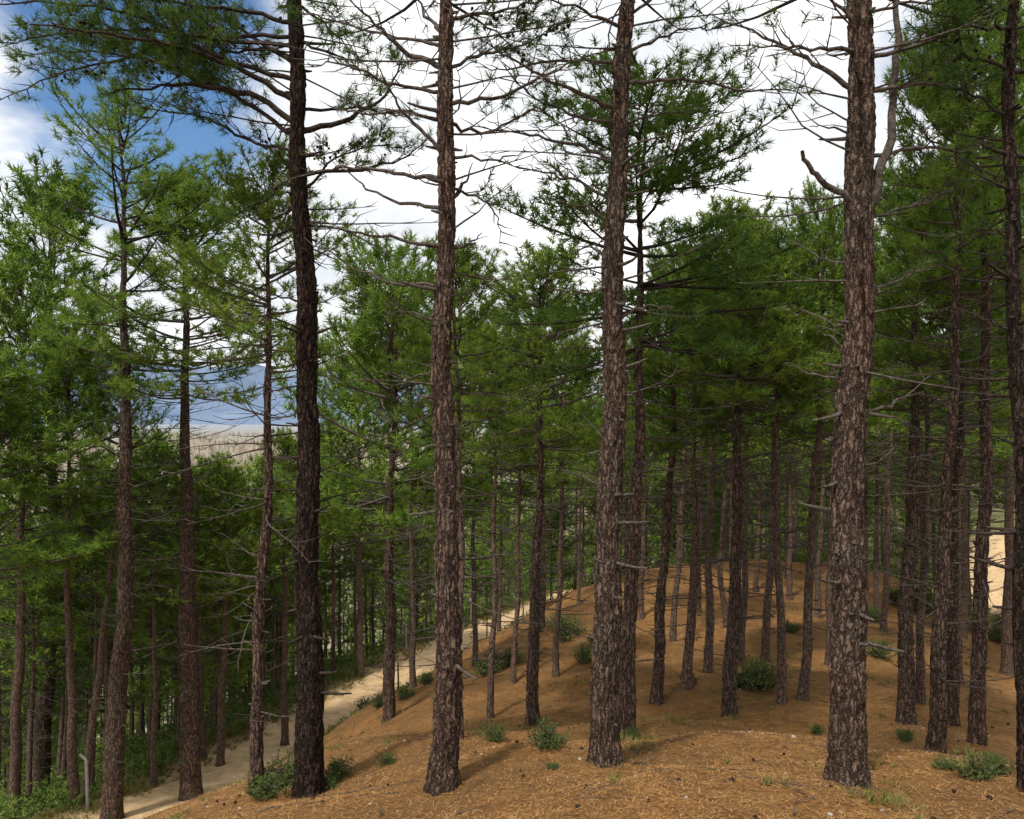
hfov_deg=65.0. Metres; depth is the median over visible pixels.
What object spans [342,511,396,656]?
pine tree
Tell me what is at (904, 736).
shrub
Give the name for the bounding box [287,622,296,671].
pine tree
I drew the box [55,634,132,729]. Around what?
pine tree
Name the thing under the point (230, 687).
pine tree
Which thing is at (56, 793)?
undergrowth
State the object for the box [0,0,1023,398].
sky
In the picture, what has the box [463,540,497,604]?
pine tree
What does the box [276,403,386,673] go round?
pine tree
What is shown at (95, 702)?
pine tree
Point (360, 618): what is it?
pine tree
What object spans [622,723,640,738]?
shrub
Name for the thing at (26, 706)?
pine tree
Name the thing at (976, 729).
pine tree
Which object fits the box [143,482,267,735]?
pine tree
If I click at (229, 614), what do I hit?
pine tree
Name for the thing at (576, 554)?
pine tree
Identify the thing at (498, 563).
pine tree
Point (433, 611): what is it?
pine tree
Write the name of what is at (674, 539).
pine tree
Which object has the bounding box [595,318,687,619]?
pine tree
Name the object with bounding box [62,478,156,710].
pine tree
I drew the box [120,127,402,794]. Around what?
pine tree
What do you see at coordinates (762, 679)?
shrub
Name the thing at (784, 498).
pine tree
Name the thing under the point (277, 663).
pine tree
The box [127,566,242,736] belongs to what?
pine tree
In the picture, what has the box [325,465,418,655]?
pine tree
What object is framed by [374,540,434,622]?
pine tree
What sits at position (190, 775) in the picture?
pine tree
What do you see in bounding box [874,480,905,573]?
pine tree
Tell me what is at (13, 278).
pine tree
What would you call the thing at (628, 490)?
pine tree
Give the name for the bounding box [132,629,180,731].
pine tree
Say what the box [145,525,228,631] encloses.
pine tree
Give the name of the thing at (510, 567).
pine tree
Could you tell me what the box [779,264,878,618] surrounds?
pine tree
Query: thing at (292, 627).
pine tree
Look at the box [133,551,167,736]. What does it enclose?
pine tree
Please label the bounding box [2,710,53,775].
pine tree
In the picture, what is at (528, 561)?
pine tree
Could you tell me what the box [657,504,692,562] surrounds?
pine tree
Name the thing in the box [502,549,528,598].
pine tree
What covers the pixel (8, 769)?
pine tree
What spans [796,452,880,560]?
pine tree
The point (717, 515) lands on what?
pine tree
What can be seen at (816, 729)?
shrub
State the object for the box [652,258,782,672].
pine tree
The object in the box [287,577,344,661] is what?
pine tree
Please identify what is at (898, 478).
pine tree
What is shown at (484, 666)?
shrub
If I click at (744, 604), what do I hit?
pine tree
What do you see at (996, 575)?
dirt track
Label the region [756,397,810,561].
pine tree
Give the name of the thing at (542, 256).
pine tree
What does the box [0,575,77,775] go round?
pine tree
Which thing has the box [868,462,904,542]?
pine tree
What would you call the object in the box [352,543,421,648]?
pine tree
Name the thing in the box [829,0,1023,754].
pine tree
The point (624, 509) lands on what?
pine tree
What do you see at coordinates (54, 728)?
pine tree
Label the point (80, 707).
pine tree
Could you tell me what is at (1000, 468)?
pine tree
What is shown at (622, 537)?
pine tree
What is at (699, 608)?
pine tree
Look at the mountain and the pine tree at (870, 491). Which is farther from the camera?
the mountain
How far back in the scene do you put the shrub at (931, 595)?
28.54 m
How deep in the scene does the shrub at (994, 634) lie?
26.29 m
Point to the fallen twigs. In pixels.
(689, 766)
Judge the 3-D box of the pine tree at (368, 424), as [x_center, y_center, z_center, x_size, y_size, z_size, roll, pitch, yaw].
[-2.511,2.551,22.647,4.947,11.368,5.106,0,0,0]
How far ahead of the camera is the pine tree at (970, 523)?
60.77 m
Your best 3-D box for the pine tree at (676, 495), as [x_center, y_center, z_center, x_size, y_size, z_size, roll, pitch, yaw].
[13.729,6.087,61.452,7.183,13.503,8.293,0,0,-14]
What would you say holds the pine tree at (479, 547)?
on the ground at (568, 690)
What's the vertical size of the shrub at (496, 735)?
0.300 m
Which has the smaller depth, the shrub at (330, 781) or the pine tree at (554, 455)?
the shrub at (330, 781)
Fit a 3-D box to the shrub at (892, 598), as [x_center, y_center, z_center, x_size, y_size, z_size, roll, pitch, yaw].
[14.394,6.780,29.588,1.742,1.156,1.535,0,0,19]
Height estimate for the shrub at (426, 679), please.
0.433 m
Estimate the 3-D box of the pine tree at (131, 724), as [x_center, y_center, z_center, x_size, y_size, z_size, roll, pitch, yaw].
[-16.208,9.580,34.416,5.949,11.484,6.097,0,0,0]
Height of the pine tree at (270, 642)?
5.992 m
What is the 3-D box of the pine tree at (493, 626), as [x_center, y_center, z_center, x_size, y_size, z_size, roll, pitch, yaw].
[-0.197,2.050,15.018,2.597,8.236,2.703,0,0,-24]
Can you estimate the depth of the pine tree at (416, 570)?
47.45 m
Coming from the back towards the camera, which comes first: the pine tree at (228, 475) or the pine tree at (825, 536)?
the pine tree at (825, 536)
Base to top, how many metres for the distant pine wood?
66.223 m
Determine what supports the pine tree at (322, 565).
on the ground at (568, 690)
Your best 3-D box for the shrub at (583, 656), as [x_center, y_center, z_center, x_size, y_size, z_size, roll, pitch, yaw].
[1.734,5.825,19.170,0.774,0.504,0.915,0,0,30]
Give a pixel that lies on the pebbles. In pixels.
(404, 740)
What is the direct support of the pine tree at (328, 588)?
on the ground at (568, 690)
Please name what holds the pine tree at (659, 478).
on the ground at (568, 690)
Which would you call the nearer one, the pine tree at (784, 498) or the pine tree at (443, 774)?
the pine tree at (443, 774)
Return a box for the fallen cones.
[216,644,1009,818]
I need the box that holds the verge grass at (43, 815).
[29,588,572,818]
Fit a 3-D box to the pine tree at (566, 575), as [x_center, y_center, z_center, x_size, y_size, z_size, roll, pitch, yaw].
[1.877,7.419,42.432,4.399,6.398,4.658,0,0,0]
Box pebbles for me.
[170,621,996,815]
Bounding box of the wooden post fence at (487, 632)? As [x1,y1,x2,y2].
[397,589,567,689]
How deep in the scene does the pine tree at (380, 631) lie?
58.86 m
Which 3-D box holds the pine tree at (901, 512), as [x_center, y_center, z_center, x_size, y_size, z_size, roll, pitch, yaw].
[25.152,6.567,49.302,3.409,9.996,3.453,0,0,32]
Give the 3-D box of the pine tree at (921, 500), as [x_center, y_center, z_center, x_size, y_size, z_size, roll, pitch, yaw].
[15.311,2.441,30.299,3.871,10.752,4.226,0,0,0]
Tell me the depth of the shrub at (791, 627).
22.64 m
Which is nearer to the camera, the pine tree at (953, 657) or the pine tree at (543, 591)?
the pine tree at (953, 657)
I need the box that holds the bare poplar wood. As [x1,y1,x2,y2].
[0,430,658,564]
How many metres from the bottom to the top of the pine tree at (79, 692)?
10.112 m
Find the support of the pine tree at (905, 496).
on the ground at (568, 690)
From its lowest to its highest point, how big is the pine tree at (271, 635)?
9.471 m
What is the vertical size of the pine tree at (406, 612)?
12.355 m
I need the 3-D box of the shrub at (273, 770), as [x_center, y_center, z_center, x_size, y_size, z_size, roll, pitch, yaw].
[-2.808,4.355,9.604,0.819,0.490,0.726,0,0,0]
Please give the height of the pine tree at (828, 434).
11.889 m
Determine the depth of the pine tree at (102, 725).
43.43 m
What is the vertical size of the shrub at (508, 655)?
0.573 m
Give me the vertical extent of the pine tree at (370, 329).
11.889 m
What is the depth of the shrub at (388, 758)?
9.65 m
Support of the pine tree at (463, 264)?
on the ground at (568, 690)
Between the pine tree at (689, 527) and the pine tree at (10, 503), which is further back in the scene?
the pine tree at (689, 527)
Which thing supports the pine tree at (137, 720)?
on the ground at (568, 690)
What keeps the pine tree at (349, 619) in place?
on the ground at (568, 690)
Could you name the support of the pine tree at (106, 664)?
on the ground at (568, 690)
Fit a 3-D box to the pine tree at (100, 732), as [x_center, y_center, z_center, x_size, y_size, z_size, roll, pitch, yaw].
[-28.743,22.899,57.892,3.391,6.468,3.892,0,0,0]
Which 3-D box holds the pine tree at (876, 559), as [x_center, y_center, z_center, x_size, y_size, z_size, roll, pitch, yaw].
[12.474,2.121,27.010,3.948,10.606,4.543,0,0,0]
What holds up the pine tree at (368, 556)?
on the ground at (568, 690)
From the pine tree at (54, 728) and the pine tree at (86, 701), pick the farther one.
the pine tree at (54, 728)
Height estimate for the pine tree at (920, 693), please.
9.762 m
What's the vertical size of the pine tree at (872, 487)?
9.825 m
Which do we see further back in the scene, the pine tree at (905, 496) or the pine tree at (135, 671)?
the pine tree at (135, 671)
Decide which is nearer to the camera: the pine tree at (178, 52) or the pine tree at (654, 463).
the pine tree at (178, 52)
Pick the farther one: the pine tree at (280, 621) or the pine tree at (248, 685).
the pine tree at (248, 685)
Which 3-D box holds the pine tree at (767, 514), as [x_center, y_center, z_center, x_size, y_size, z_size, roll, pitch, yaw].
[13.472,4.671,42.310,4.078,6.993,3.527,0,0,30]
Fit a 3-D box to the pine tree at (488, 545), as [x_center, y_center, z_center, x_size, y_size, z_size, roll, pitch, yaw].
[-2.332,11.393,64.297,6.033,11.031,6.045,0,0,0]
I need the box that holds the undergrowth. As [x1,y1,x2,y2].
[0,511,995,818]
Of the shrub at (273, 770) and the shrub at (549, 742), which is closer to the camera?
the shrub at (549, 742)
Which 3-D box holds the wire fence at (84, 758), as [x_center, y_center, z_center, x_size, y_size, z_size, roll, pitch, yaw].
[-6.684,10.272,32.035,0.732,3.355,25.534,0,0,19]
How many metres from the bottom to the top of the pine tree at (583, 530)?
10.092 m
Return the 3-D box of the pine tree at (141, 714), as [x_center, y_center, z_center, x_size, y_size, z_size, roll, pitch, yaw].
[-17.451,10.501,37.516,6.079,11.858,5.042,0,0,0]
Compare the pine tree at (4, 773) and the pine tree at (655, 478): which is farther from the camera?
the pine tree at (655, 478)
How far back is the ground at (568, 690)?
12.10 m
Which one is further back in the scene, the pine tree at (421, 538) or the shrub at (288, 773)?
the pine tree at (421, 538)
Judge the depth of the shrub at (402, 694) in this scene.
20.35 m
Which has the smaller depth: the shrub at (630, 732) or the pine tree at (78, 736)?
the shrub at (630, 732)
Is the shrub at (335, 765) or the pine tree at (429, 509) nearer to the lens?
the shrub at (335, 765)
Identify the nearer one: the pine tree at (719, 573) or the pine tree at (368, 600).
the pine tree at (719, 573)
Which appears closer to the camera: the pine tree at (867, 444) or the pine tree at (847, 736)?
the pine tree at (847, 736)
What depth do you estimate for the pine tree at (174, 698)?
40.91 m
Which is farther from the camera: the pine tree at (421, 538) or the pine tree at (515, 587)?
the pine tree at (515, 587)
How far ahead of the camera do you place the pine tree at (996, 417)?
21.97 m
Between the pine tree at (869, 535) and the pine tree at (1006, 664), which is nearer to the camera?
the pine tree at (1006, 664)
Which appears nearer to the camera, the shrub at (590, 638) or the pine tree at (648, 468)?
the shrub at (590, 638)
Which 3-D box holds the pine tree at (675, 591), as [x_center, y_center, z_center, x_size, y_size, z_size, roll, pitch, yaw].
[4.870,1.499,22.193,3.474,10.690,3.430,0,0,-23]
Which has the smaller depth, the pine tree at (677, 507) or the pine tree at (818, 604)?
the pine tree at (818, 604)
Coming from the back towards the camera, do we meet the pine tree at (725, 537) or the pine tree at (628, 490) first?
the pine tree at (725, 537)
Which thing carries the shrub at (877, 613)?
on the ground at (568, 690)
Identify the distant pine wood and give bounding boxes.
[0,457,937,792]
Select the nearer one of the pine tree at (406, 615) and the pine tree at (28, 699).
the pine tree at (28, 699)
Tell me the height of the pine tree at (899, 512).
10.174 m
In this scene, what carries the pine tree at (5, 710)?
on the ground at (568, 690)
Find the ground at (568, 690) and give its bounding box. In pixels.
[0,424,1023,818]
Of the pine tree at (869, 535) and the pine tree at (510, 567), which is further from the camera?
the pine tree at (869, 535)
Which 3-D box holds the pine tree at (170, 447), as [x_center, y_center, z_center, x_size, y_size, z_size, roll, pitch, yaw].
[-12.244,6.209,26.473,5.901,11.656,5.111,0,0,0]
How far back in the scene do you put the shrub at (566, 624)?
24.67 m
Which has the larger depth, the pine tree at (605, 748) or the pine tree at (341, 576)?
the pine tree at (341, 576)
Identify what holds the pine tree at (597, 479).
on the ground at (568, 690)
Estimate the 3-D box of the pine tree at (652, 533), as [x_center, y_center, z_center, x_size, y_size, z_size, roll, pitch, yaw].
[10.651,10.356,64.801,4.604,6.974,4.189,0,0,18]
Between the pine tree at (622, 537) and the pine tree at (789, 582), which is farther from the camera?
the pine tree at (622, 537)
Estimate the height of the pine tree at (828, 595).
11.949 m
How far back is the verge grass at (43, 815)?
25.68 m
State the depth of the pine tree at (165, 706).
50.59 m
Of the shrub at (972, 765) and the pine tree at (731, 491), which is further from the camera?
the pine tree at (731, 491)
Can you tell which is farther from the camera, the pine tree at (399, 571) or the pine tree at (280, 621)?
the pine tree at (399, 571)
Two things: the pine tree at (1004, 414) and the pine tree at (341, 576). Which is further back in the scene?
the pine tree at (341, 576)
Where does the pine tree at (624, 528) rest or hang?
on the ground at (568, 690)
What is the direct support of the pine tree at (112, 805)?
on the ground at (568, 690)
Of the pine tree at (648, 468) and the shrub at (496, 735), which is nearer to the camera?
the shrub at (496, 735)
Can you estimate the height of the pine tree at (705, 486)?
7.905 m
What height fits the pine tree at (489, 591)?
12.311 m
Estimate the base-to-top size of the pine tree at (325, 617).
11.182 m
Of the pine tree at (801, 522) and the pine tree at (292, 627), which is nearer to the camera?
the pine tree at (292, 627)
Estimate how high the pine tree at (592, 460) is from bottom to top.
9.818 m
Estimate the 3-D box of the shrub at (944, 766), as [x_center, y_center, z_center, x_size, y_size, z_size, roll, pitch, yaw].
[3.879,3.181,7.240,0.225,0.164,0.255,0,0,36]
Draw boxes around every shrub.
[238,745,293,789]
[239,772,285,802]
[276,758,293,786]
[322,770,340,790]
[324,755,358,780]
[354,696,371,710]
[367,693,382,709]
[372,751,398,765]
[395,682,416,699]
[416,670,435,684]
[470,648,510,676]
[474,720,509,742]
[487,646,526,665]
[525,715,571,750]
[544,613,590,640]
[546,761,560,769]
[569,641,591,663]
[580,630,592,645]
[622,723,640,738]
[677,672,698,684]
[737,654,793,692]
[737,669,756,687]
[785,618,802,633]
[807,722,826,734]
[865,636,896,659]
[868,604,889,622]
[879,576,930,604]
[890,583,934,616]
[892,726,917,742]
[929,750,954,769]
[942,748,1006,781]
[978,749,1015,775]
[987,619,1000,642]
[990,611,1000,623]
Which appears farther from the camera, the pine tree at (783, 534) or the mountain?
the mountain
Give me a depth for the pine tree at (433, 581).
54.67 m
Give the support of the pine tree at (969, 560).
on the ground at (568, 690)
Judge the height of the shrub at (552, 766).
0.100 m
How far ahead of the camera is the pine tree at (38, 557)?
18.53 m
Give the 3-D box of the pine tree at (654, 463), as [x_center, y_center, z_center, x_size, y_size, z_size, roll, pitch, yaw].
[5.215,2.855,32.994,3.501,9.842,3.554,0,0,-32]
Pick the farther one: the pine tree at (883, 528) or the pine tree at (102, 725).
the pine tree at (883, 528)
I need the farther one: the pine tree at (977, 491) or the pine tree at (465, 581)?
the pine tree at (465, 581)
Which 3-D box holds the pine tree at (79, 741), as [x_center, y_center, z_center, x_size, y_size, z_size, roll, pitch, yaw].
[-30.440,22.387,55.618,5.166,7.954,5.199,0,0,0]
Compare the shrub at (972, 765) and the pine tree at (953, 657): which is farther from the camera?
the pine tree at (953, 657)
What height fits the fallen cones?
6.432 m
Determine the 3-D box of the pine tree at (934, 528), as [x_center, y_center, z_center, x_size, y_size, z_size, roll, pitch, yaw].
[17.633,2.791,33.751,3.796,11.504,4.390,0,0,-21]
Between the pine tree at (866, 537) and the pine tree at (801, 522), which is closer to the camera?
the pine tree at (866, 537)
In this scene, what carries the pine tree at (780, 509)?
on the ground at (568, 690)
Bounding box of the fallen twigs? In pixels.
[165,625,1016,818]
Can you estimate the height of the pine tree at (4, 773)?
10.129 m
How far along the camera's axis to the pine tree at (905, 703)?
12.93 m
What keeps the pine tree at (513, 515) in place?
on the ground at (568, 690)
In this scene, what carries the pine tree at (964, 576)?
on the ground at (568, 690)
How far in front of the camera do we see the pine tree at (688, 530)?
48.18 m
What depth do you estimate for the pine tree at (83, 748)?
52.37 m
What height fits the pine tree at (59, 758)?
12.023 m
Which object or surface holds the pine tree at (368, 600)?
on the ground at (568, 690)
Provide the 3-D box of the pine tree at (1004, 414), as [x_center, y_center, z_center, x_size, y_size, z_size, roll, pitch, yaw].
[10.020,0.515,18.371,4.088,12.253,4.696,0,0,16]
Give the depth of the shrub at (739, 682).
15.38 m
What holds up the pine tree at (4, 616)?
on the ground at (568, 690)
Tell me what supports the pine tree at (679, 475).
on the ground at (568, 690)
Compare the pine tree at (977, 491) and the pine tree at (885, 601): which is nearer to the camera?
the pine tree at (885, 601)
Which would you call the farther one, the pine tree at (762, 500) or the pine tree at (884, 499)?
the pine tree at (762, 500)
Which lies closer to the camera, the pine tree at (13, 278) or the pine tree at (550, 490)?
the pine tree at (13, 278)
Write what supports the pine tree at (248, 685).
on the ground at (568, 690)
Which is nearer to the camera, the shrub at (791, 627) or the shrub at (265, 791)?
the shrub at (265, 791)
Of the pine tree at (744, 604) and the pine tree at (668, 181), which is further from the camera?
the pine tree at (744, 604)
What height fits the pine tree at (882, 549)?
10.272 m
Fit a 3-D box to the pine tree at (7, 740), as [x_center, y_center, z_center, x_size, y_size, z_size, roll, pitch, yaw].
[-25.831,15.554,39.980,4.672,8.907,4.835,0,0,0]
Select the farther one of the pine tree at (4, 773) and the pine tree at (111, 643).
the pine tree at (4, 773)
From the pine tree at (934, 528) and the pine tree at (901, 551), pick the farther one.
the pine tree at (901, 551)
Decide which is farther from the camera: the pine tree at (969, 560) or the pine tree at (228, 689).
the pine tree at (228, 689)
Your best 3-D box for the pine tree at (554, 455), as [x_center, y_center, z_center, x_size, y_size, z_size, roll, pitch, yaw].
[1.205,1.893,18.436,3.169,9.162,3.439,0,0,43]
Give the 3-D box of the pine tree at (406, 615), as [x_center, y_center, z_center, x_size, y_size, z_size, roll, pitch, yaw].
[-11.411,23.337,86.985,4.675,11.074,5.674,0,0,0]
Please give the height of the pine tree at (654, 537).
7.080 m
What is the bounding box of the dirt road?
[94,589,572,818]
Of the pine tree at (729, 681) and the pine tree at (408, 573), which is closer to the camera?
the pine tree at (729, 681)
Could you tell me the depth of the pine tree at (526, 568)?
89.29 m
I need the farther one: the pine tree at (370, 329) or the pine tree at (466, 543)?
the pine tree at (466, 543)
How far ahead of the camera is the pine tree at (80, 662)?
25.80 m
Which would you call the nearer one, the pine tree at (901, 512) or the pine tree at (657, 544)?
the pine tree at (901, 512)
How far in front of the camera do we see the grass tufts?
8.92 m
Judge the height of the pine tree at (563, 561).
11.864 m
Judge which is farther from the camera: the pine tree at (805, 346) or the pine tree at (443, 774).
the pine tree at (805, 346)
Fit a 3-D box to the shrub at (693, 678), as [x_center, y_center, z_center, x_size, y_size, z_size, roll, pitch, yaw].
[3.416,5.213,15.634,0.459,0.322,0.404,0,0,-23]
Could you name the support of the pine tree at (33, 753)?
on the ground at (568, 690)
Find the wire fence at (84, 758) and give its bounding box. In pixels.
[79,598,471,808]
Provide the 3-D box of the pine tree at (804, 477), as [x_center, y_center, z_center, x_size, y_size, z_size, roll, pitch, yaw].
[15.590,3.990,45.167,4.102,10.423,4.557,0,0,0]
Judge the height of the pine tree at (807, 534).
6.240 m
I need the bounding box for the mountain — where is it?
[1,352,604,423]
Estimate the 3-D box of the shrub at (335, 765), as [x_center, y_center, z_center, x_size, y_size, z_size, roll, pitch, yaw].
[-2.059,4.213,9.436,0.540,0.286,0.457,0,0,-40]
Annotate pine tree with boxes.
[0,0,437,799]
[0,143,177,803]
[0,245,137,818]
[0,306,164,809]
[0,343,120,685]
[0,454,85,726]
[0,506,89,808]
[0,518,116,796]
[0,522,93,779]
[0,539,75,759]
[0,574,37,774]
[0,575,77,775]
[0,656,23,785]
[0,669,26,785]
[1,666,80,768]
[1,669,60,748]
[1,687,58,792]
[1,704,25,790]
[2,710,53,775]
[7,491,162,793]
[7,721,58,777]
[10,636,98,745]
[11,69,240,818]
[15,462,172,735]
[20,155,317,801]
[43,349,191,808]
[51,686,102,764]
[51,698,84,763]
[53,672,104,756]
[54,513,168,707]
[54,566,144,747]
[54,692,102,757]
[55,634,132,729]
[55,662,148,748]
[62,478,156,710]
[71,425,243,761]
[91,447,226,787]
[96,697,144,745]
[98,667,147,746]
[103,510,167,740]
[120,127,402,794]
[126,666,167,730]
[127,538,244,755]
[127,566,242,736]
[128,537,169,738]
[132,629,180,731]
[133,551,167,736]
[134,634,180,723]
[135,650,180,727]
[136,615,179,730]
[137,470,259,759]
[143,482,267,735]
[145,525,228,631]
[151,458,292,766]
[156,618,177,727]
[157,449,293,724]
[160,498,271,663]
[167,474,282,716]
[202,569,291,706]
[203,645,243,707]
[204,597,252,696]
[207,654,252,697]
[211,453,327,664]
[217,426,347,745]
[233,484,325,708]
[244,553,294,688]
[245,0,635,796]
[246,616,292,679]
[247,574,294,692]
[247,611,293,691]
[250,510,331,691]
[261,218,533,723]
[261,441,366,615]
[265,536,327,667]
[269,547,349,600]
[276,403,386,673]
[280,301,429,677]
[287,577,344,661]
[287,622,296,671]
[288,503,370,663]
[289,476,384,655]
[318,458,409,657]
[323,578,368,654]
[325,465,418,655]
[335,305,498,687]
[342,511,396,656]
[346,561,398,653]
[346,577,385,642]
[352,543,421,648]
[363,234,566,738]
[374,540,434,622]
[379,549,434,631]
[381,475,435,633]
[382,476,434,626]
[382,561,420,633]
[393,476,433,631]
[396,584,427,632]
[399,538,481,627]
[400,306,532,666]
[406,457,478,544]
[407,591,434,626]
[416,301,576,718]
[422,542,463,606]
[429,235,652,726]
[461,0,825,767]
[461,319,593,684]
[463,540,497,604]
[464,488,515,602]
[464,509,521,602]
[465,419,536,632]
[465,535,512,600]
[467,500,526,586]
[468,25,821,734]
[477,517,525,601]
[477,528,525,598]
[479,492,532,599]
[486,296,603,677]
[492,357,588,628]
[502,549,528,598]
[508,459,563,570]
[508,494,589,599]
[511,390,592,584]
[511,517,557,586]
[514,512,557,588]
[532,484,591,574]
[535,455,597,589]
[546,532,574,586]
[547,390,604,603]
[547,506,588,581]
[549,404,623,587]
[567,499,638,572]
[573,398,634,534]
[579,406,654,507]
[581,499,642,571]
[582,240,744,705]
[584,470,625,549]
[589,369,663,587]
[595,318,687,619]
[596,396,664,554]
[622,479,642,574]
[622,506,660,565]
[622,512,659,561]
[624,424,673,566]
[626,290,727,641]
[627,189,844,716]
[628,243,770,690]
[639,480,688,558]
[645,365,705,564]
[647,443,729,544]
[649,388,728,563]
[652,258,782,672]
[652,360,754,612]
[652,453,698,556]
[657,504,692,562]
[658,476,720,559]
[662,374,730,539]
[663,278,816,665]
[669,356,769,574]
[672,295,769,627]
[688,452,752,551]
[691,0,1023,789]
[698,452,729,555]
[703,463,768,551]
[704,393,764,558]
[705,219,839,704]
[718,245,832,661]
[720,383,797,591]
[722,172,922,701]
[727,436,803,559]
[743,466,784,549]
[751,466,807,554]
[753,337,828,600]
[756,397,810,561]
[759,193,905,665]
[759,352,825,577]
[764,506,805,552]
[765,439,808,550]
[768,460,797,552]
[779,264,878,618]
[779,470,827,561]
[780,455,818,539]
[786,504,826,558]
[794,297,907,562]
[796,379,888,516]
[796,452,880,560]
[802,461,882,522]
[809,359,905,590]
[816,502,863,560]
[820,157,1023,724]
[825,336,922,619]
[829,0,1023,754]
[834,236,948,632]
[864,183,1008,704]
[866,134,1023,725]
[867,419,931,546]
[868,175,1023,684]
[868,452,905,569]
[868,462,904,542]
[868,491,904,557]
[868,500,883,551]
[871,405,961,552]
[874,0,1023,746]
[874,0,1023,791]
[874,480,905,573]
[879,487,972,584]
[883,340,976,577]
[884,405,944,577]
[891,473,919,535]
[897,279,1003,639]
[897,473,938,576]
[903,411,978,590]
[921,88,1023,676]
[930,387,1005,616]
[930,492,977,552]
[931,306,1022,506]
[939,290,1023,501]
[962,413,1016,506]
[970,398,1015,495]
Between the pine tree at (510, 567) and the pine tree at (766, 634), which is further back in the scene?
the pine tree at (510, 567)
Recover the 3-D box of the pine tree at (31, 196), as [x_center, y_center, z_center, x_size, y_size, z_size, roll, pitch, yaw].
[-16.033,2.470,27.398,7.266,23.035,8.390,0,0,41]
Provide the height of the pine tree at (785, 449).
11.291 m
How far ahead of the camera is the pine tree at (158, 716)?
46.83 m
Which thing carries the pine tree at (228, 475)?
on the ground at (568, 690)
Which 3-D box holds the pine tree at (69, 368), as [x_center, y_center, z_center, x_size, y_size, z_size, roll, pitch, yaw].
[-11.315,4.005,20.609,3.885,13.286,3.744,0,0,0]
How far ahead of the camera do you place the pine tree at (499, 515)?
34.99 m
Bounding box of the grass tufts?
[143,587,1013,818]
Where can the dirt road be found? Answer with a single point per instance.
(214, 778)
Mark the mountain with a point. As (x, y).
(225, 411)
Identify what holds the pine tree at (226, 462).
on the ground at (568, 690)
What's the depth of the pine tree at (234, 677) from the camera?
44.29 m
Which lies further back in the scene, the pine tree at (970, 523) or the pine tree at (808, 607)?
the pine tree at (970, 523)
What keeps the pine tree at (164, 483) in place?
on the ground at (568, 690)
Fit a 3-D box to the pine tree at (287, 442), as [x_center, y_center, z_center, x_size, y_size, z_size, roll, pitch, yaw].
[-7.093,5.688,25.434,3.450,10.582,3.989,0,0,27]
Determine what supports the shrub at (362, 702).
on the ground at (568, 690)
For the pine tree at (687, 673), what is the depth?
15.23 m
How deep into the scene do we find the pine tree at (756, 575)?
31.05 m
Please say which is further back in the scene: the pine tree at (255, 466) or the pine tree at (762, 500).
the pine tree at (762, 500)
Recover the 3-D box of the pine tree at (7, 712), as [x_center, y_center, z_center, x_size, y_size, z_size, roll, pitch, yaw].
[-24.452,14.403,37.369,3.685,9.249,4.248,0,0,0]
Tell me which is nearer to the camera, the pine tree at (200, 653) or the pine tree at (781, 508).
the pine tree at (200, 653)
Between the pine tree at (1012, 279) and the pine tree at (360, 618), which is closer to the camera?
the pine tree at (1012, 279)
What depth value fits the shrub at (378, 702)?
20.77 m
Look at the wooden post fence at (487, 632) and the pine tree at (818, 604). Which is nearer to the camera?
the pine tree at (818, 604)
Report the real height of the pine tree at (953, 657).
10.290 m
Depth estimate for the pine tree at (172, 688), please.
25.09 m
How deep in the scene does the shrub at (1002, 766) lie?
7.05 m
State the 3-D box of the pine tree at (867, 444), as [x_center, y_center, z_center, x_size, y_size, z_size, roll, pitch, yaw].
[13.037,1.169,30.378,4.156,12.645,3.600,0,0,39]
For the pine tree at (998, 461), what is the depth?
27.10 m
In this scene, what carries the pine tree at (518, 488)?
on the ground at (568, 690)
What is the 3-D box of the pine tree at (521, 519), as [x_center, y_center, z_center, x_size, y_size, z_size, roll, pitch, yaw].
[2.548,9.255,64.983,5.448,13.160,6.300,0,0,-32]
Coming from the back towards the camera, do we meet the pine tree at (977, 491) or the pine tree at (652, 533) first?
the pine tree at (652, 533)
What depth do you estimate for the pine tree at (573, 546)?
76.64 m
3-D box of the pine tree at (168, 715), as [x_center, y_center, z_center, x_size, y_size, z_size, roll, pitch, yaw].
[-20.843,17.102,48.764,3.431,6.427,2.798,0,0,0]
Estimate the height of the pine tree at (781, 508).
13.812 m
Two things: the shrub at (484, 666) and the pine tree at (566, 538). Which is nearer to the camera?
the shrub at (484, 666)
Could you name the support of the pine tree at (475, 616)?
on the ground at (568, 690)
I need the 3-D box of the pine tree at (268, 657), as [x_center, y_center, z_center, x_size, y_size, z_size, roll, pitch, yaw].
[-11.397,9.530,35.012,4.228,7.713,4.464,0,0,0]
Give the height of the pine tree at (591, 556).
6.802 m
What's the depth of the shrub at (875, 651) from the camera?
20.41 m
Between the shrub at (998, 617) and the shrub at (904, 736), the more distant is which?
the shrub at (998, 617)
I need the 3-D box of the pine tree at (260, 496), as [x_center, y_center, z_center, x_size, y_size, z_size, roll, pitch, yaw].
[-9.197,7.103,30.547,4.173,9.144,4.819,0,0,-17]
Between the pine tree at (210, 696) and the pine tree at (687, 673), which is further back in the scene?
the pine tree at (210, 696)
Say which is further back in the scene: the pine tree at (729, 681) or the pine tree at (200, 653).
the pine tree at (200, 653)
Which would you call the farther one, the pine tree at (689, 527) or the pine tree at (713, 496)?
the pine tree at (689, 527)
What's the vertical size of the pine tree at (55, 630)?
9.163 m
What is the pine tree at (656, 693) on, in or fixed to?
on the ground at (568, 690)

